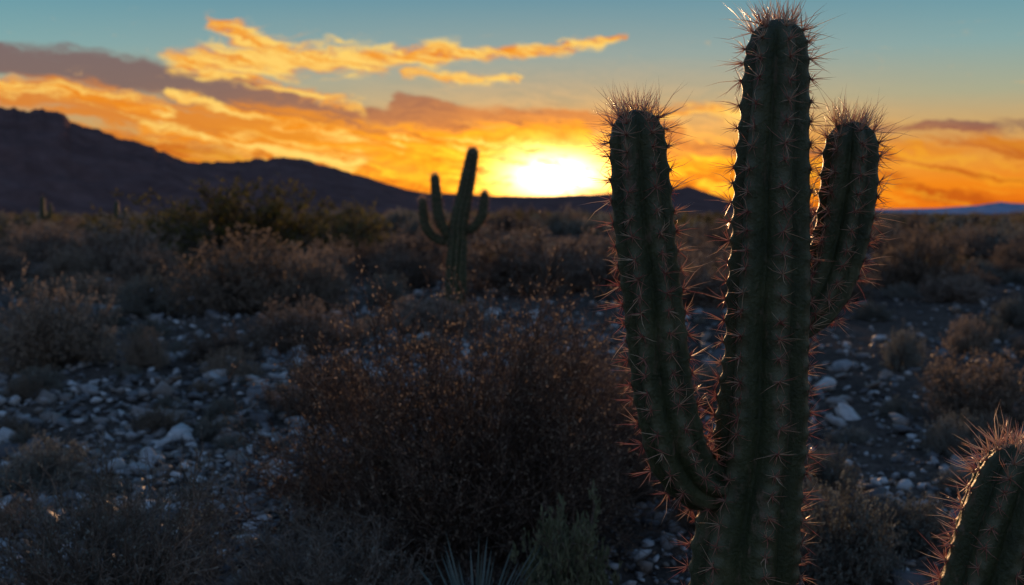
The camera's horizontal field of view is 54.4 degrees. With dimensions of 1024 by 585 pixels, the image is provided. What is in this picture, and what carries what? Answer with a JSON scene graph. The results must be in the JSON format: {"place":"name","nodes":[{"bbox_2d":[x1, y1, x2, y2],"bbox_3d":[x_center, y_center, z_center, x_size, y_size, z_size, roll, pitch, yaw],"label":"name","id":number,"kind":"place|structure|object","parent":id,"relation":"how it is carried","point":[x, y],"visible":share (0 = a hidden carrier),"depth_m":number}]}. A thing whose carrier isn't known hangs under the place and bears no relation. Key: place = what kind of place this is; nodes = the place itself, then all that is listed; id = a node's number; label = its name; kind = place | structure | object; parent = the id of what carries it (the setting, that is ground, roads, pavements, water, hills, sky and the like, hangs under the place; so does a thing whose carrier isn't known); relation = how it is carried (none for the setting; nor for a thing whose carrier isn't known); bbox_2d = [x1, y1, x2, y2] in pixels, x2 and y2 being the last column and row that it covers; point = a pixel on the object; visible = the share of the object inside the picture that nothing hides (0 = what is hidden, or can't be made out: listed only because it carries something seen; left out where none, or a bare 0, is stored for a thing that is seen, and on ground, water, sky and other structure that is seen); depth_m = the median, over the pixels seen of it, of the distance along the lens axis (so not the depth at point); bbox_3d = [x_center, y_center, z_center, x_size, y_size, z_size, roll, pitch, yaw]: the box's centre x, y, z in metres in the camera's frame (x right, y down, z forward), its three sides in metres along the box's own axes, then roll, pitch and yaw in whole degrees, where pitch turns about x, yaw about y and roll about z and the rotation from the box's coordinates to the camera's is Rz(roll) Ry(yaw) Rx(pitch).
{"place":"outdoors","nodes":[
{"label":"outdoors","id":0,"kind":"place"},
{"bbox_2d":[0,107,919,214],"bbox_3d":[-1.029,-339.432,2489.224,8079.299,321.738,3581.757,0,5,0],"label":"mountain ridge","id":1,"kind":"structure","parent":0,"point":[59,162],"depth_m":2505.89},
{"bbox_2d":[0,214,1023,584],"bbox_3d":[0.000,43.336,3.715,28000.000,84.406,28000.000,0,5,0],"label":"ground","id":2,"kind":"structure","parent":0,"point":[864,332],"depth_m":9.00},
{"bbox_2d":[0,215,90,261],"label":"brown shrub","id":3,"kind":"object","parent":2,"relation":"on","point":[34,244],"visible":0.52,"depth_m":33.43},
{"bbox_2d":[39,196,52,222],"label":"saguaro cactus","id":4,"kind":"object","parent":2,"relation":"on","point":[42,209],"visible":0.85,"depth_m":83.60},
{"bbox_2d":[0,429,118,496],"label":"sagebrush","id":5,"kind":"object","parent":2,"relation":"on","point":[30,466],"visible":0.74,"depth_m":5.26},
{"bbox_2d":[0,254,142,375],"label":"dry shrub","id":6,"kind":"object","parent":2,"relation":"on","point":[44,339],"visible":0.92,"depth_m":9.05},
{"bbox_2d":[31,212,182,277],"bbox_3d":[-8.544,-1.087,22.140,3.156,1.559,3.086,1,5,10],"label":"brown shrub","id":7,"kind":"object","parent":2,"relation":"on","point":[102,249],"visible":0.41,"depth_m":21.54},
{"bbox_2d":[113,201,126,223],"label":"saguaro cactus","id":8,"kind":"object","parent":2,"relation":"on","point":[116,209],"visible":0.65,"depth_m":81.61},
{"bbox_2d":[113,324,176,370],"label":"dry shrub","id":9,"kind":"object","parent":2,"relation":"on","point":[141,353],"visible":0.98,"depth_m":9.01},
{"bbox_2d":[0,422,292,584],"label":"twiggy shrub","id":10,"kind":"object","parent":2,"relation":"on","point":[103,568],"visible":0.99,"depth_m":3.36},
{"bbox_2d":[108,263,191,318],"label":"sagebrush","id":11,"kind":"object","parent":2,"relation":"on","point":[144,303],"visible":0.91,"depth_m":13.65},
{"bbox_2d":[83,195,260,255],"bbox_3d":[-11.048,-2.095,33.027,5.763,2.274,5.253,-2,5,-21],"label":"creosote bush","id":12,"kind":"object","parent":2,"relation":"on","point":[185,219],"visible":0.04,"depth_m":31.94},
{"bbox_2d":[191,415,247,441],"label":"sagebrush","id":13,"kind":"object","parent":2,"relation":"on","point":[212,432],"visible":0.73,"depth_m":6.65},
{"bbox_2d":[89,170,355,260],"bbox_3d":[-8.508,-2.286,30.451,8.678,2.831,7.821,-4,7,-41],"label":"creosote bush","id":14,"kind":"object","parent":2,"relation":"on","point":[273,212],"visible":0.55,"depth_m":29.66},
{"bbox_2d":[177,323,269,363],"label":"brown shrub","id":15,"kind":"object","parent":2,"relation":"on","point":[201,348],"visible":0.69,"depth_m":9.62},
{"bbox_2d":[156,220,337,317],"bbox_3d":[-3.792,-0.336,14.316,2.509,1.412,2.644,-1,5,-13],"label":"dry shrub","id":16,"kind":"object","parent":2,"relation":"on","point":[235,293],"visible":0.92,"depth_m":13.86},
{"bbox_2d":[238,294,372,355],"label":"brown shrub","id":17,"kind":"object","parent":2,"relation":"on","point":[295,322],"visible":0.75,"depth_m":10.24},
{"bbox_2d":[267,225,353,312],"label":"dry shrub","id":18,"kind":"object","parent":2,"relation":"on","point":[313,273],"visible":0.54,"depth_m":14.76},
{"bbox_2d":[246,354,396,424],"bbox_3d":[-1.275,0.688,7.258,1.006,0.554,1.018,-4,6,-39],"label":"brown shrub","id":19,"kind":"object","parent":2,"relation":"on","point":[272,399],"visible":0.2,"depth_m":7.17},
{"bbox_2d":[192,473,476,584],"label":"twiggy shrub","id":20,"kind":"object","parent":2,"relation":"on","point":[334,575],"visible":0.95,"depth_m":3.54},
{"bbox_2d":[282,197,405,257],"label":"creosote bush","id":21,"kind":"object","parent":2,"relation":"on","point":[349,226],"visible":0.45,"depth_m":29.36},
{"bbox_2d":[357,265,409,308],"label":"sagebrush","id":22,"kind":"object","parent":2,"relation":"on","point":[397,290],"visible":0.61,"depth_m":15.25},
{"bbox_2d":[363,213,446,275],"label":"brown shrub","id":23,"kind":"object","parent":2,"relation":"on","point":[420,242],"visible":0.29,"depth_m":21.69},
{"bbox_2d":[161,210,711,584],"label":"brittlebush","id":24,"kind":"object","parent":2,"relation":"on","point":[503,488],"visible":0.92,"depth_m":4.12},
{"bbox_2d":[366,283,520,336],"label":"brown shrub","id":25,"kind":"object","parent":2,"relation":"on","point":[423,318],"visible":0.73,"depth_m":11.80},
{"bbox_2d":[417,144,490,304],"bbox_3d":[-0.948,-0.986,15.983,1.287,2.789,0.496,0,5,0],"label":"saguaro cactus","id":26,"kind":"object","parent":2,"relation":"on","point":[458,230],"visible":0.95,"depth_m":15.86},
{"bbox_2d":[385,534,542,584],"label":"yucca","id":27,"kind":"object","parent":2,"relation":"on","point":[478,579],"visible":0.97,"depth_m":3.39},
{"bbox_2d":[0,202,1023,304],"bbox_3d":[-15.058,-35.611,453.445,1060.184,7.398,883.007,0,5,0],"label":"distant scrub","id":28,"kind":"object","parent":2,"relation":"on","point":[999,239],"visible":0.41,"depth_m":26.76},
{"bbox_2d":[0,254,1023,557],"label":"ground tufts","id":29,"kind":"object","parent":2,"relation":"on","point":[916,526],"visible":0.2,"depth_m":6.75},
{"bbox_2d":[430,218,616,297],"bbox_3d":[0.198,-0.662,17.948,3.282,1.477,3.240,-3,6,-28],"label":"brown shrub","id":30,"kind":"object","parent":2,"relation":"on","point":[503,270],"visible":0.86,"depth_m":17.51},
{"bbox_2d":[507,481,622,584],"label":"leafy shrub","id":31,"kind":"object","parent":2,"relation":"on","point":[580,569],"visible":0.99,"depth_m":3.44},
{"bbox_2d":[480,301,671,512],"bbox_3d":[0.357,0.538,5.382,1.365,1.036,1.320,4,6,36],"label":"brittlebush","id":32,"kind":"object","parent":2,"relation":"on","point":[609,389],"visible":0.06,"depth_m":5.14},
{"bbox_2d":[542,218,620,292],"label":"brown shrub","id":33,"kind":"object","parent":2,"relation":"on","point":[606,244],"visible":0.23,"depth_m":18.58},
{"bbox_2d":[678,242,730,307],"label":"brown shrub","id":34,"kind":"object","parent":2,"relation":"on","point":[714,285],"visible":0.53,"depth_m":15.03},
{"bbox_2d":[577,0,910,584],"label":"saguaro cactus","id":35,"kind":"object","parent":2,"relation":"on","point":[790,287],"visible":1,"depth_m":2.14},
{"bbox_2d":[803,436,863,500],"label":"sagebrush","id":36,"kind":"object","parent":2,"relation":"on","point":[826,474],"visible":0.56,"depth_m":5.16},
{"bbox_2d":[798,462,915,584],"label":"sagebrush","id":37,"kind":"object","parent":2,"relation":"on","point":[849,551],"visible":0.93,"depth_m":3.93},
{"bbox_2d":[878,318,928,372],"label":"sagebrush","id":38,"kind":"object","parent":2,"relation":"on","point":[903,355],"visible":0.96,"depth_m":9.21},
{"bbox_2d":[865,221,984,292],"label":"dry shrub","id":39,"kind":"object","parent":2,"relation":"on","point":[912,267],"visible":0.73,"depth_m":17.14},
{"bbox_2d":[918,410,985,458],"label":"sagebrush","id":40,"kind":"object","parent":2,"relation":"on","point":[943,443],"visible":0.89,"depth_m":5.95},
{"bbox_2d":[909,324,1023,429],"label":"dry shrub","id":41,"kind":"object","parent":2,"relation":"on","point":[954,395],"visible":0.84,"depth_m":7.04},
{"bbox_2d":[915,399,1023,584],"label":"saguaro cactus","id":42,"kind":"object","parent":2,"relation":"on","point":[986,543],"visible":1,"depth_m":2.00},
{"bbox_2d":[940,313,998,354],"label":"dry shrub","id":43,"kind":"object","parent":2,"relation":"on","point":[968,338],"visible":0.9,"depth_m":10.39},
{"bbox_2d":[987,289,1023,329],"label":"sagebrush","id":44,"kind":"object","parent":2,"relation":"on","point":[1015,315],"visible":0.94,"depth_m":12.40},
{"bbox_2d":[0,0,1023,208],"label":"sky","id":45,"kind":"structure","parent":0,"point":[392,92]},
{"bbox_2d":[875,202,1023,213],"bbox_3d":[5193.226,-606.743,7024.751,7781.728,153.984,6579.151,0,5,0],"label":"hills","id":46,"kind":"structure","parent":0,"point":[997,208],"depth_m":7687.49}
]}

